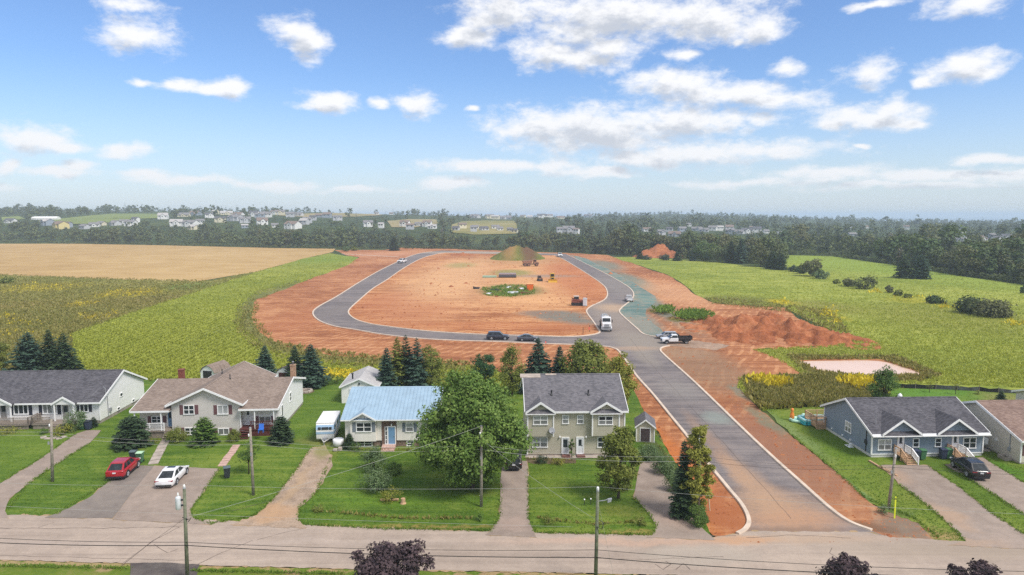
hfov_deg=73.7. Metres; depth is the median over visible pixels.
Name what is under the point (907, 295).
bush
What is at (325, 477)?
overhead wire
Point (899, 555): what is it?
street
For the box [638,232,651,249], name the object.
woodland tree
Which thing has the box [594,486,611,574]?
utility pole
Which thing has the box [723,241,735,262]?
spruce tree
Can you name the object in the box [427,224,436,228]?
house
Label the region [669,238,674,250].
woodland tree
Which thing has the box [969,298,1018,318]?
bush
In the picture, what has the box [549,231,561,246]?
woodland tree
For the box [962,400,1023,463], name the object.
beige bungalow
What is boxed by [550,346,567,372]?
spruce tree
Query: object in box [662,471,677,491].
shrub
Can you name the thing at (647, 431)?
door
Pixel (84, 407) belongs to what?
window
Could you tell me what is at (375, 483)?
shrub
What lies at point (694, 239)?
woodland tree
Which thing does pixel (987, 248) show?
woodland tree
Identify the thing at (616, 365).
leafy tree
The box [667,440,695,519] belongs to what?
spruce tree
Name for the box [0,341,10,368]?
leafy tree
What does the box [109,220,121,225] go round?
house
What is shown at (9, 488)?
driveway
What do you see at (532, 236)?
woodland tree
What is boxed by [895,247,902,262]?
woodland snag
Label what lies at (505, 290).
lot weeds
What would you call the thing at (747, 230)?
house
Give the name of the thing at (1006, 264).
woodland conifer
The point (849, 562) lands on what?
purple maple
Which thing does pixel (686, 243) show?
woodland tree
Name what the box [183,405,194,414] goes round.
window
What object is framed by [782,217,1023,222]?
sea
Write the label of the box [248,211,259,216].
house
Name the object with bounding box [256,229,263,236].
woodland tree
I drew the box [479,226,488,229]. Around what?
house
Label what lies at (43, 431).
shrub
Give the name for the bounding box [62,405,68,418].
door
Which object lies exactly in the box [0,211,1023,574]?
ground
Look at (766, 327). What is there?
earth mound
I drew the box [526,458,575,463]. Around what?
flower bed
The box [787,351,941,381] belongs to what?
pond rushes
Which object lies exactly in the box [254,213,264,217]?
house
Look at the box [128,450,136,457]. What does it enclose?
wheeled bin
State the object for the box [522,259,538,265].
dump truck
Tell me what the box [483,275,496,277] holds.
pipe stack
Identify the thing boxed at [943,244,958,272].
woodland conifer
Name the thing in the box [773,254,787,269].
spruce tree
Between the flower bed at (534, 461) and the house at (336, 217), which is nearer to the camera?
the flower bed at (534, 461)
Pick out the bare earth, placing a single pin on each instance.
(293, 319)
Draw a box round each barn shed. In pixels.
[199,360,230,377]
[275,365,287,376]
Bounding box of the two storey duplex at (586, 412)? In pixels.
[520,373,628,457]
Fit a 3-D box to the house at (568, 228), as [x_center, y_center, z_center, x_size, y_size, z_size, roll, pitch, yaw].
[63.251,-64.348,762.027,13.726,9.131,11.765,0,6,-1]
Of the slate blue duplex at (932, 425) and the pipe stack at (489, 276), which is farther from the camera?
the pipe stack at (489, 276)
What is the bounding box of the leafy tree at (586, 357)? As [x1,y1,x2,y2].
[557,338,611,372]
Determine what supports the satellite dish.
attached to the two storey duplex at (586, 412)
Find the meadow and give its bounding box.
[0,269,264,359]
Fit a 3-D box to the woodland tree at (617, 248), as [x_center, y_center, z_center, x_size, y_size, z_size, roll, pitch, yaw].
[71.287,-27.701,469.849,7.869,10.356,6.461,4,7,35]
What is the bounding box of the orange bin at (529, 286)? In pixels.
[526,283,533,289]
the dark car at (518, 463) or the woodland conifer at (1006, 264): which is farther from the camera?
the woodland conifer at (1006, 264)
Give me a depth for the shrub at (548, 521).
59.71 m
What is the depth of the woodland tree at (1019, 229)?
455.55 m
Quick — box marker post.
[894,497,896,517]
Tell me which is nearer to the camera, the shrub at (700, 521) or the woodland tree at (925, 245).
the shrub at (700, 521)
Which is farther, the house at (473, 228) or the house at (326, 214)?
the house at (326, 214)
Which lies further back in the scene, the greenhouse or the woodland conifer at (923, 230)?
the greenhouse
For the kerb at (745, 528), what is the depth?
100.66 m
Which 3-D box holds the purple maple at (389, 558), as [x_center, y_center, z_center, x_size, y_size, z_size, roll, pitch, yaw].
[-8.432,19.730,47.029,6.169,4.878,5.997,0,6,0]
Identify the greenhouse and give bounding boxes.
[31,216,60,219]
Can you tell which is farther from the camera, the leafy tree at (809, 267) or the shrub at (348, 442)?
the leafy tree at (809, 267)
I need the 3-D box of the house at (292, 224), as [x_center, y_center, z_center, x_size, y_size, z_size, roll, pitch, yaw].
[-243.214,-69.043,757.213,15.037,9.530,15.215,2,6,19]
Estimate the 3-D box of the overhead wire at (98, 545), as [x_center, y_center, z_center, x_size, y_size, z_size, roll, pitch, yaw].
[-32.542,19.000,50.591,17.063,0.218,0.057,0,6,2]
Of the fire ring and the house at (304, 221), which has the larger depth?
the house at (304, 221)
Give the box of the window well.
[997,454,1011,460]
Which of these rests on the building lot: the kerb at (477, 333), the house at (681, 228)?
the kerb at (477, 333)
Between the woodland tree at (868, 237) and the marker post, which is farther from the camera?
the woodland tree at (868, 237)
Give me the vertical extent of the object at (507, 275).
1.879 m
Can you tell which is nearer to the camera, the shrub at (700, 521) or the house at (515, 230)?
the shrub at (700, 521)
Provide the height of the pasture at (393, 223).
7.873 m
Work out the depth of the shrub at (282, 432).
80.44 m
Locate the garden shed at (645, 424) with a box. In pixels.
[634,411,655,442]
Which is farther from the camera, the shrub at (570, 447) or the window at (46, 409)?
the window at (46, 409)
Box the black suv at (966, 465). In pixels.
[950,457,990,478]
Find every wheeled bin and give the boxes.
[83,420,92,428]
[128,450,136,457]
[135,451,144,461]
[223,465,230,477]
[912,449,921,459]
[917,448,927,458]
[938,448,947,458]
[943,447,953,458]
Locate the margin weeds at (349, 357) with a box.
[232,280,473,370]
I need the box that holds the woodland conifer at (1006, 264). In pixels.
[999,251,1011,274]
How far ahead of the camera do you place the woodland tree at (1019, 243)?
303.42 m
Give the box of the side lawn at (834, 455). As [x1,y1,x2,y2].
[767,388,1023,540]
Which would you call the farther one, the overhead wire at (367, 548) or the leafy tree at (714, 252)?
the leafy tree at (714, 252)
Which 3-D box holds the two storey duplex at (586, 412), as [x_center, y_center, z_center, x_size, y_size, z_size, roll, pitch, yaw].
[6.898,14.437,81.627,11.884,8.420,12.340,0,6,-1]
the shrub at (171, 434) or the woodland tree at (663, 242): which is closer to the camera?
the shrub at (171, 434)
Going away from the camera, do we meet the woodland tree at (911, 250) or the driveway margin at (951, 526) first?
the driveway margin at (951, 526)
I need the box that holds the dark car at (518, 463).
[505,451,522,468]
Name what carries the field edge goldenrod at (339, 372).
on the soybean field at (317, 262)
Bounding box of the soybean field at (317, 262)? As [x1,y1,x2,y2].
[72,253,510,385]
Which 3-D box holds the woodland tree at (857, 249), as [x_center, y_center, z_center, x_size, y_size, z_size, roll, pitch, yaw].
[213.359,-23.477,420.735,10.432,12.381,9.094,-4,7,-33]
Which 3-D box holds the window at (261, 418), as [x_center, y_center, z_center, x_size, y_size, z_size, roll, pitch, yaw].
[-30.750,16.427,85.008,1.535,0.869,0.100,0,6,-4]
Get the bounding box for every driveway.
[0,430,100,517]
[45,465,153,517]
[113,466,217,524]
[130,562,199,574]
[231,445,332,527]
[486,461,535,536]
[634,462,714,539]
[881,465,1023,548]
[946,457,1023,512]
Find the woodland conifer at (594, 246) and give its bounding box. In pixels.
[590,238,596,252]
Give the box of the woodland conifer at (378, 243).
[375,233,382,247]
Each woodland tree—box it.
[105,227,120,241]
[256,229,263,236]
[281,231,292,245]
[291,231,305,246]
[335,226,346,243]
[427,230,438,246]
[432,234,439,245]
[520,232,531,244]
[528,233,537,248]
[539,233,551,248]
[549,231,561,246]
[574,236,587,249]
[607,221,614,233]
[610,227,626,253]
[612,240,619,253]
[619,220,642,236]
[623,232,639,253]
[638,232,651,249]
[652,235,669,243]
[658,237,669,246]
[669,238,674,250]
[678,238,691,253]
[683,232,701,253]
[702,233,717,245]
[717,234,732,244]
[718,242,726,249]
[727,239,738,245]
[734,236,745,244]
[744,237,759,247]
[758,235,776,252]
[768,232,778,237]
[772,243,789,262]
[777,230,786,238]
[781,235,793,251]
[790,228,809,246]
[791,223,810,237]
[839,234,855,248]
[849,240,864,258]
[861,234,874,245]
[862,243,872,255]
[872,238,884,260]
[881,236,905,261]
[887,234,911,261]
[891,248,905,261]
[901,233,926,263]
[912,238,943,262]
[919,223,942,239]
[919,244,940,264]
[923,247,943,265]
[937,224,970,250]
[937,251,956,269]
[941,222,957,241]
[952,244,977,273]
[964,234,983,241]
[964,241,985,272]
[967,257,983,272]
[969,255,990,273]
[970,250,995,269]
[972,244,1000,263]
[980,240,1011,252]
[982,257,997,276]
[989,237,1014,251]
[990,244,1010,272]
[995,252,1014,274]
[1000,236,1023,271]
[1002,233,1023,245]
[1006,264,1019,280]
[1014,224,1023,233]
[1016,263,1023,277]
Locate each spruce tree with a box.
[2,332,47,370]
[34,330,56,369]
[44,333,85,369]
[253,346,277,372]
[282,345,302,376]
[296,344,331,388]
[375,348,399,385]
[388,236,400,250]
[390,338,409,385]
[396,335,415,385]
[403,337,431,385]
[518,336,553,392]
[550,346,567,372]
[635,249,642,258]
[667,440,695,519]
[671,252,681,260]
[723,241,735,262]
[732,240,748,263]
[763,251,777,269]
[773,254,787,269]
[891,257,911,278]
[910,255,931,279]
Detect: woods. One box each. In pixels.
[0,203,1023,259]
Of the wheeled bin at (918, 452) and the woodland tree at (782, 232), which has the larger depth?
the woodland tree at (782, 232)
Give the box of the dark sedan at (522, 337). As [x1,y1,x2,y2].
[517,334,537,340]
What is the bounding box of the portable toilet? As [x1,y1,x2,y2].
[583,297,586,305]
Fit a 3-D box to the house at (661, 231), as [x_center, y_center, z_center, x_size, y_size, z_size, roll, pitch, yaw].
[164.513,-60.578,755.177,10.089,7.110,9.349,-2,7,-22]
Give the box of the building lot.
[349,253,606,335]
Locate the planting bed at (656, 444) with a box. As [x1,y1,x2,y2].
[644,441,708,525]
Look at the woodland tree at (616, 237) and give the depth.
469.15 m
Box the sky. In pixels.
[0,0,1023,216]
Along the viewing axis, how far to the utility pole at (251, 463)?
65.54 m
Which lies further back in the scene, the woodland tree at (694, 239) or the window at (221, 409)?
the woodland tree at (694, 239)
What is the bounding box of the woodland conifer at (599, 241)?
[592,225,606,251]
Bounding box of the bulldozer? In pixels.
[548,273,556,281]
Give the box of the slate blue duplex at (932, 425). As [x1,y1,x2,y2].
[804,393,991,464]
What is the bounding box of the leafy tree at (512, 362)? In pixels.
[497,343,527,394]
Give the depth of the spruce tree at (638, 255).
419.00 m
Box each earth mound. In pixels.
[451,253,471,255]
[632,244,684,257]
[679,311,880,349]
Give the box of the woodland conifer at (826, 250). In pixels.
[821,232,832,252]
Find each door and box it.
[0,406,6,418]
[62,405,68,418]
[168,411,171,425]
[203,371,211,377]
[246,411,250,423]
[388,427,394,443]
[562,438,567,452]
[577,438,582,452]
[641,428,644,440]
[645,429,649,441]
[898,437,902,449]
[953,436,957,448]
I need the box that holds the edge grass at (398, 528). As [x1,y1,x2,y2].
[0,432,1023,574]
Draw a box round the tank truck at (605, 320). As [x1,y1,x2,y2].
[599,313,612,330]
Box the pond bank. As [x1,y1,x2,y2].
[801,359,917,371]
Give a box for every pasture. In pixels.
[1,216,24,220]
[54,214,156,223]
[281,213,379,216]
[388,219,436,226]
[451,220,516,234]
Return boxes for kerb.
[312,251,750,534]
[348,253,607,336]
[568,255,655,336]
[659,345,872,530]
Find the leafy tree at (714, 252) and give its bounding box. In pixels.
[707,246,728,261]
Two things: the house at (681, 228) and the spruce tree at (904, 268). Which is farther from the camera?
the house at (681, 228)
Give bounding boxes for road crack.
[4,555,191,560]
[746,535,841,537]
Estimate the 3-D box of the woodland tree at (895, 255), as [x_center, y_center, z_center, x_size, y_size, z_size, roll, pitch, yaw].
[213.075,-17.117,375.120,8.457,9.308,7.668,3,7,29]
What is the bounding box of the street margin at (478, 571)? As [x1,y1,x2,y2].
[2,514,948,574]
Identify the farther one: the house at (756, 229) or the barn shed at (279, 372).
the house at (756, 229)
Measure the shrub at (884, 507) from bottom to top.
0.886 m
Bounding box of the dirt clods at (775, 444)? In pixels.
[256,248,936,542]
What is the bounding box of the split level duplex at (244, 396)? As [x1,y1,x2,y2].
[129,361,305,440]
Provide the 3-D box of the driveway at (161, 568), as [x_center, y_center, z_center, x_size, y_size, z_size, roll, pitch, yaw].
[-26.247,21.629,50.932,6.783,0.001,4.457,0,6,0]
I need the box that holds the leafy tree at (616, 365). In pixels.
[603,351,640,405]
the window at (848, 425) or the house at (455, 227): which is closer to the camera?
the window at (848, 425)
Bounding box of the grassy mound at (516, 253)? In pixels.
[490,245,544,260]
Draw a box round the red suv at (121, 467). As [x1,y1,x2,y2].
[105,457,140,478]
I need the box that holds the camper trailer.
[316,411,340,441]
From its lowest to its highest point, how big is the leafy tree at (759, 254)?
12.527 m
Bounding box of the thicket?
[741,371,889,409]
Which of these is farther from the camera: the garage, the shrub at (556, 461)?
the garage
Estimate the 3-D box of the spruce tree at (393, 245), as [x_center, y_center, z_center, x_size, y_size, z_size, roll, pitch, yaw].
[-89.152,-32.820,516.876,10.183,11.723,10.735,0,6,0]
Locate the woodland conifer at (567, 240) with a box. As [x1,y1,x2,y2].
[563,234,571,251]
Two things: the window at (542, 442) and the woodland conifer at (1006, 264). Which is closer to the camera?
the window at (542, 442)
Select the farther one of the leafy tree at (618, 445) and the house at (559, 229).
the house at (559, 229)
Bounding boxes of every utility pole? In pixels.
[47,417,53,481]
[175,484,190,574]
[248,427,254,495]
[479,425,482,506]
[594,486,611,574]
[697,433,700,512]
[887,447,896,509]
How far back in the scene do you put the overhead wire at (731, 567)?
47.80 m
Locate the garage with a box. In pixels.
[339,366,381,402]
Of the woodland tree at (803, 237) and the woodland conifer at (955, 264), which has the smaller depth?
the woodland conifer at (955, 264)
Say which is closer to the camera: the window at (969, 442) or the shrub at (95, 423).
the window at (969, 442)
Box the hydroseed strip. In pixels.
[571,255,662,335]
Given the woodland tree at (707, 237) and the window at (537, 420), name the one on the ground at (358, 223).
the woodland tree at (707, 237)
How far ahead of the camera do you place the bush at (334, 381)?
109.28 m
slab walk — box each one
[148,440,169,464]
[218,445,239,465]
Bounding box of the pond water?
[800,360,918,374]
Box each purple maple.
[349,538,434,574]
[815,551,876,574]
[945,558,1002,574]
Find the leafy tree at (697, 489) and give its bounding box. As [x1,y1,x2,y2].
[679,424,716,515]
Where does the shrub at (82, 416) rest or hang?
on the front lawn at (217, 452)
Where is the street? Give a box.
[0,515,1023,574]
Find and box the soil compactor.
[571,296,582,305]
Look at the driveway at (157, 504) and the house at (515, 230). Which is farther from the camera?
the house at (515, 230)
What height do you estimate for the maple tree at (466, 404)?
12.203 m
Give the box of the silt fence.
[899,383,1015,392]
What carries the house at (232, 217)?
on the ground at (358, 223)
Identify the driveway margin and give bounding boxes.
[78,465,146,518]
[121,465,219,524]
[233,453,332,528]
[488,462,536,537]
[886,467,1013,548]
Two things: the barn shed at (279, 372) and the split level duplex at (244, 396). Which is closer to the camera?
the split level duplex at (244, 396)
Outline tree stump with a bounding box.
[400,497,405,504]
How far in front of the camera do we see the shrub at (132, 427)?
79.02 m
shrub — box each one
[0,425,21,434]
[39,427,48,433]
[53,422,77,436]
[61,408,86,432]
[91,417,98,427]
[110,415,154,451]
[163,426,189,443]
[187,417,221,447]
[226,428,240,441]
[267,415,295,445]
[311,504,324,512]
[342,433,356,450]
[349,442,364,451]
[353,467,393,493]
[358,445,388,472]
[378,486,403,504]
[385,461,403,475]
[472,512,483,520]
[535,454,548,463]
[542,515,555,526]
[550,458,564,465]
[568,438,574,456]
[633,515,647,524]
[636,443,662,460]
[650,453,675,475]
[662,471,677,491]
[684,503,709,527]
[876,503,888,514]
[994,391,1006,399]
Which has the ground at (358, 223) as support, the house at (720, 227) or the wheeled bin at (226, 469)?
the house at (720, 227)
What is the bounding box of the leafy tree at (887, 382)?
[866,364,903,396]
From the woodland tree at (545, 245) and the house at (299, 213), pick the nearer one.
the woodland tree at (545, 245)
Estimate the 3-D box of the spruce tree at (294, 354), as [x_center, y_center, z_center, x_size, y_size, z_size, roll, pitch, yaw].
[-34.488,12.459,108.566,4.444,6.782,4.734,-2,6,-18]
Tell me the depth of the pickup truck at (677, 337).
143.11 m
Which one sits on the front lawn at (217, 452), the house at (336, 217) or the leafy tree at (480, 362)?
the leafy tree at (480, 362)
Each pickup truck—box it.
[397,258,406,262]
[625,295,632,301]
[660,333,692,343]
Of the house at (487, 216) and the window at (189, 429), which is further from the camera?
the house at (487, 216)
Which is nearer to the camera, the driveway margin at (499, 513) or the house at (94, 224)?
the driveway margin at (499, 513)
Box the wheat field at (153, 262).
[0,244,334,280]
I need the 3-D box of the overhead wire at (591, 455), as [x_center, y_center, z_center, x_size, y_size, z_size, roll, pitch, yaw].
[6.865,14.839,61.392,19.546,0.517,0.017,1,6,7]
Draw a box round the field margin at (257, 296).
[236,280,472,372]
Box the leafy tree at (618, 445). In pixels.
[595,425,642,498]
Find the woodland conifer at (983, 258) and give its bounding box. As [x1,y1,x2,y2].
[976,248,988,275]
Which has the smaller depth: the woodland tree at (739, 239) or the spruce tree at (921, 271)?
the spruce tree at (921, 271)
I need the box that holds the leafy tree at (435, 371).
[420,344,446,385]
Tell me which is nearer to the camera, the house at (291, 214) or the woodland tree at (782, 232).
the woodland tree at (782, 232)
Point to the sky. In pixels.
(808, 108)
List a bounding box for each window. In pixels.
[13,405,28,414]
[42,405,57,413]
[79,404,88,411]
[151,416,162,422]
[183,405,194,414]
[184,427,194,434]
[217,405,228,414]
[218,428,228,434]
[259,416,270,422]
[356,422,371,431]
[356,441,372,446]
[385,427,387,443]
[405,423,413,431]
[532,437,547,447]
[533,416,547,424]
[562,415,568,423]
[577,415,583,423]
[597,437,604,447]
[598,416,612,424]
[844,420,851,433]
[877,439,891,450]
[912,438,919,447]
[934,438,941,446]
[962,437,976,448]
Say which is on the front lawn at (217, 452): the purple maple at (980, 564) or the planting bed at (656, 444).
the planting bed at (656, 444)
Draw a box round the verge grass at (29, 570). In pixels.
[0,560,628,574]
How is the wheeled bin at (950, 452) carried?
on the side lawn at (834, 455)
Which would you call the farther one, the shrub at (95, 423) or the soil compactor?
the soil compactor
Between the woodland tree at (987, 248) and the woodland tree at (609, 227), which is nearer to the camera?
the woodland tree at (987, 248)
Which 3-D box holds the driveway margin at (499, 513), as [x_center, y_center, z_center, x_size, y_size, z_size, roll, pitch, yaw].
[-0.088,20.009,66.184,4.304,0.001,18.074,0,6,0]
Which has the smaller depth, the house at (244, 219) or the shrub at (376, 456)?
the shrub at (376, 456)
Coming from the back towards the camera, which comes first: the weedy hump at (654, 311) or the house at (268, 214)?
the house at (268, 214)
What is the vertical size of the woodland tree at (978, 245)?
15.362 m
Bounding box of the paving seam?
[634,343,790,517]
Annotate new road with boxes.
[314,250,880,534]
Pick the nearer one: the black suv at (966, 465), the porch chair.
the black suv at (966, 465)
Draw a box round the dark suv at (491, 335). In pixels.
[486,331,508,339]
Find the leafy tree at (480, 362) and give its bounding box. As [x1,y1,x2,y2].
[469,354,496,381]
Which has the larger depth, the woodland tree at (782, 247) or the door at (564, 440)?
the woodland tree at (782, 247)
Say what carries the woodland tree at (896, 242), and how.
on the ground at (358, 223)
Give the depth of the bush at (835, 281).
267.45 m
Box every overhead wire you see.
[0,538,103,541]
[0,542,184,545]
[9,506,561,526]
[51,435,242,444]
[184,427,477,518]
[185,545,595,557]
[188,542,548,550]
[201,485,568,488]
[253,444,480,451]
[254,440,453,447]
[481,449,680,461]
[483,445,683,456]
[596,557,879,574]
[602,550,1023,571]
[606,487,1012,513]
[704,456,890,465]
[704,461,893,469]
[895,467,1012,474]
[897,464,1017,471]
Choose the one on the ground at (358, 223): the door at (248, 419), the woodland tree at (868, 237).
the woodland tree at (868, 237)
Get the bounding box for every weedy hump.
[647,309,670,313]
[667,314,704,321]
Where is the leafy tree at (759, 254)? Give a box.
[749,243,770,266]
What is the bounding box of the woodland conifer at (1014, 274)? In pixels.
[1010,254,1023,281]
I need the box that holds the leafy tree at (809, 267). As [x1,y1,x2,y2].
[798,258,822,275]
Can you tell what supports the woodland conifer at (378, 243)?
on the ground at (358, 223)
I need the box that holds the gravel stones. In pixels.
[236,447,332,527]
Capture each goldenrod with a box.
[1,282,155,339]
[323,366,361,377]
[745,371,877,388]
[772,288,1023,324]
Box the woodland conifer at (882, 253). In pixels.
[879,237,891,261]
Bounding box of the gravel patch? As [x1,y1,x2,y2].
[668,340,728,349]
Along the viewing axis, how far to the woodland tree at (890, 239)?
388.60 m
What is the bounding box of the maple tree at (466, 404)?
[406,369,537,488]
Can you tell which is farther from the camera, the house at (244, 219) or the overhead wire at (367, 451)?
the house at (244, 219)
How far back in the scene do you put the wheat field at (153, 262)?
405.66 m
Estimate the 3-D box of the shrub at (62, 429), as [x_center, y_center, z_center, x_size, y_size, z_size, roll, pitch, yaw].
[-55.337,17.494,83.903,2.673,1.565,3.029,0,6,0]
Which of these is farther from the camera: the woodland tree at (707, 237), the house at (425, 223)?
the house at (425, 223)
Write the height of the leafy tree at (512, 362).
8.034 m
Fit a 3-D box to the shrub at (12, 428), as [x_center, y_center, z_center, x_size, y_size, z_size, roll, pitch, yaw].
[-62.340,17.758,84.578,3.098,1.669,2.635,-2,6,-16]
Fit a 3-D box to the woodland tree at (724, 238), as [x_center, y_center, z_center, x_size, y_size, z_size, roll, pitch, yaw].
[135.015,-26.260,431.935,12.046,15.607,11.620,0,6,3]
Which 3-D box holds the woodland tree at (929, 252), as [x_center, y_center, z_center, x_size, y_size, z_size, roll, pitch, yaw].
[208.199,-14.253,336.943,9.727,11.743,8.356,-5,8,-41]
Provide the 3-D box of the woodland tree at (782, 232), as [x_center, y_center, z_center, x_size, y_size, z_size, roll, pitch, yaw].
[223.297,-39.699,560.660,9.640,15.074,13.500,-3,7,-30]
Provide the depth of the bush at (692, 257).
401.05 m
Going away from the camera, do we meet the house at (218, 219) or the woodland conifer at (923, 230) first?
the woodland conifer at (923, 230)
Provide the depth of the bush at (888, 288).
236.54 m
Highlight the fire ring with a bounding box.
[303,388,313,393]
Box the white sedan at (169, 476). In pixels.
[154,465,188,486]
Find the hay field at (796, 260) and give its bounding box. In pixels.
[616,255,1023,409]
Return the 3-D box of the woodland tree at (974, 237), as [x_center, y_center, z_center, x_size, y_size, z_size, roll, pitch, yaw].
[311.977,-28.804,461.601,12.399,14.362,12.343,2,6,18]
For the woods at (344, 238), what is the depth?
724.10 m
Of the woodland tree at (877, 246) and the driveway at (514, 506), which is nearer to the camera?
the driveway at (514, 506)
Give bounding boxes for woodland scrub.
[1,240,1023,283]
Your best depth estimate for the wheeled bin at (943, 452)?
75.44 m
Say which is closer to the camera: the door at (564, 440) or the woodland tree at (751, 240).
the door at (564, 440)
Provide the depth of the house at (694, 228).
903.91 m
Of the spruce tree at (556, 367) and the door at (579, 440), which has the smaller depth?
the door at (579, 440)
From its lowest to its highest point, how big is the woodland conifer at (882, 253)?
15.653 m
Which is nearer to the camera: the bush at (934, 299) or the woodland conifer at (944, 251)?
the bush at (934, 299)
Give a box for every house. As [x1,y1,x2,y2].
[0,369,147,432]
[3,218,17,222]
[40,218,54,225]
[52,221,69,228]
[79,224,90,228]
[88,222,100,226]
[97,221,106,225]
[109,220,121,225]
[123,220,137,225]
[131,217,139,221]
[157,213,168,218]
[169,219,182,225]
[177,213,190,216]
[181,220,199,226]
[187,224,198,229]
[189,211,202,214]
[204,212,215,217]
[214,216,225,222]
[220,211,232,214]
[227,214,243,220]
[238,217,250,222]
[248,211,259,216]
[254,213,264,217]
[256,217,267,224]
[264,212,271,216]
[275,210,284,214]
[284,221,301,228]
[286,212,294,216]
[295,212,303,215]
[299,218,309,224]
[309,215,316,220]
[322,212,331,217]
[332,215,342,220]
[363,220,372,226]
[378,222,384,227]
[399,220,409,226]
[405,223,413,229]
[414,222,421,225]
[422,220,432,226]
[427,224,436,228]
[452,226,459,229]
[458,223,466,227]
[470,214,480,217]
[470,226,476,231]
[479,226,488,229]
[485,214,493,218]
[491,215,499,218]
[511,228,517,232]
[536,214,547,217]
[555,227,562,233]
[562,226,574,233]
[573,228,579,233]
[657,229,665,234]
[666,227,672,231]
[668,231,681,236]
[677,226,687,231]
[691,227,702,230]
[699,228,708,231]
[708,225,716,230]
[717,225,723,230]
[725,228,734,234]
[735,229,744,233]
[740,228,752,233]
[753,226,761,232]
[986,233,996,238]
[999,234,1012,237]
[1011,389,1023,399]
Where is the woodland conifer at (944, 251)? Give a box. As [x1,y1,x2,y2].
[934,238,947,268]
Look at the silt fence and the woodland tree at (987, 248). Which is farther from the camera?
the woodland tree at (987, 248)
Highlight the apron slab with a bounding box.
[525,454,605,457]
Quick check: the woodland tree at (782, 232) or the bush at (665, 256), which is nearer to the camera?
the bush at (665, 256)
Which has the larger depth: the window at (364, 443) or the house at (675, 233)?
the house at (675, 233)
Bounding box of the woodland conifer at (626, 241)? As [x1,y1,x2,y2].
[621,229,634,254]
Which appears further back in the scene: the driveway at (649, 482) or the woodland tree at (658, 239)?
the woodland tree at (658, 239)
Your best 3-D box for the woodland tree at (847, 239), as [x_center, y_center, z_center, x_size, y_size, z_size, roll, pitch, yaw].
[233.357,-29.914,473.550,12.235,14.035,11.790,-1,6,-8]
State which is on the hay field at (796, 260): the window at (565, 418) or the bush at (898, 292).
the bush at (898, 292)
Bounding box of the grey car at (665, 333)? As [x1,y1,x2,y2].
[656,331,675,337]
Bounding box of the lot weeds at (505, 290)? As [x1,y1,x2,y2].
[480,283,535,296]
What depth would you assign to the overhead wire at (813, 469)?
61.51 m
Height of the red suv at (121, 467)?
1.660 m
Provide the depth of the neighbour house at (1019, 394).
95.78 m
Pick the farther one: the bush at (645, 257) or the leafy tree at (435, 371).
the bush at (645, 257)
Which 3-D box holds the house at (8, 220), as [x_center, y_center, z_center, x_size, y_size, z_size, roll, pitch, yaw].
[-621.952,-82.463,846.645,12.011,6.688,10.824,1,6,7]
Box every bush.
[0,276,15,283]
[329,375,343,383]
[340,246,349,250]
[640,255,651,259]
[658,253,669,259]
[688,253,697,260]
[787,265,797,271]
[796,264,805,273]
[812,268,829,278]
[832,279,840,283]
[842,277,854,286]
[851,275,877,289]
[884,285,893,292]
[892,289,902,295]
[903,293,911,297]
[925,295,949,304]
[952,294,992,314]
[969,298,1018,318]
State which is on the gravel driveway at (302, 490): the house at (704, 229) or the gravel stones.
the gravel stones
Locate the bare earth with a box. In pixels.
[252,248,931,538]
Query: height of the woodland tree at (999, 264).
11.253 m
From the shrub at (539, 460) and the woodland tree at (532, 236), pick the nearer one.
the shrub at (539, 460)
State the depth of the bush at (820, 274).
288.78 m
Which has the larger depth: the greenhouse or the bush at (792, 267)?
the greenhouse
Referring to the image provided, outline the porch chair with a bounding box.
[258,423,263,432]
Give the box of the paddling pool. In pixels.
[797,414,823,425]
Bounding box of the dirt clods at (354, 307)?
[352,252,606,335]
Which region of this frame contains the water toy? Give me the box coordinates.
[789,408,804,422]
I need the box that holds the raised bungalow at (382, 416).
[333,386,442,451]
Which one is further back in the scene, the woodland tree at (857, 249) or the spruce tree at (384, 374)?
the woodland tree at (857, 249)
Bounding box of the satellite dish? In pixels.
[549,427,554,433]
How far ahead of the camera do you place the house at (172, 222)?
791.00 m
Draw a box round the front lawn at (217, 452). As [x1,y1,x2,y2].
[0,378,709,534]
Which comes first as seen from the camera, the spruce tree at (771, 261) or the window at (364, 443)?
the window at (364, 443)
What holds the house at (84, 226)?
on the ground at (358, 223)
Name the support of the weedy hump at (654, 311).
on the bare earth
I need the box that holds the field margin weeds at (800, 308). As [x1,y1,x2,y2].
[703,297,856,341]
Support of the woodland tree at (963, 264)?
on the ground at (358, 223)
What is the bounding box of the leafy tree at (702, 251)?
[689,240,719,260]
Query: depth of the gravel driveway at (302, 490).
66.26 m
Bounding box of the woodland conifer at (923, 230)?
[917,223,929,238]
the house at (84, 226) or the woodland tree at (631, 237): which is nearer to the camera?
the woodland tree at (631, 237)

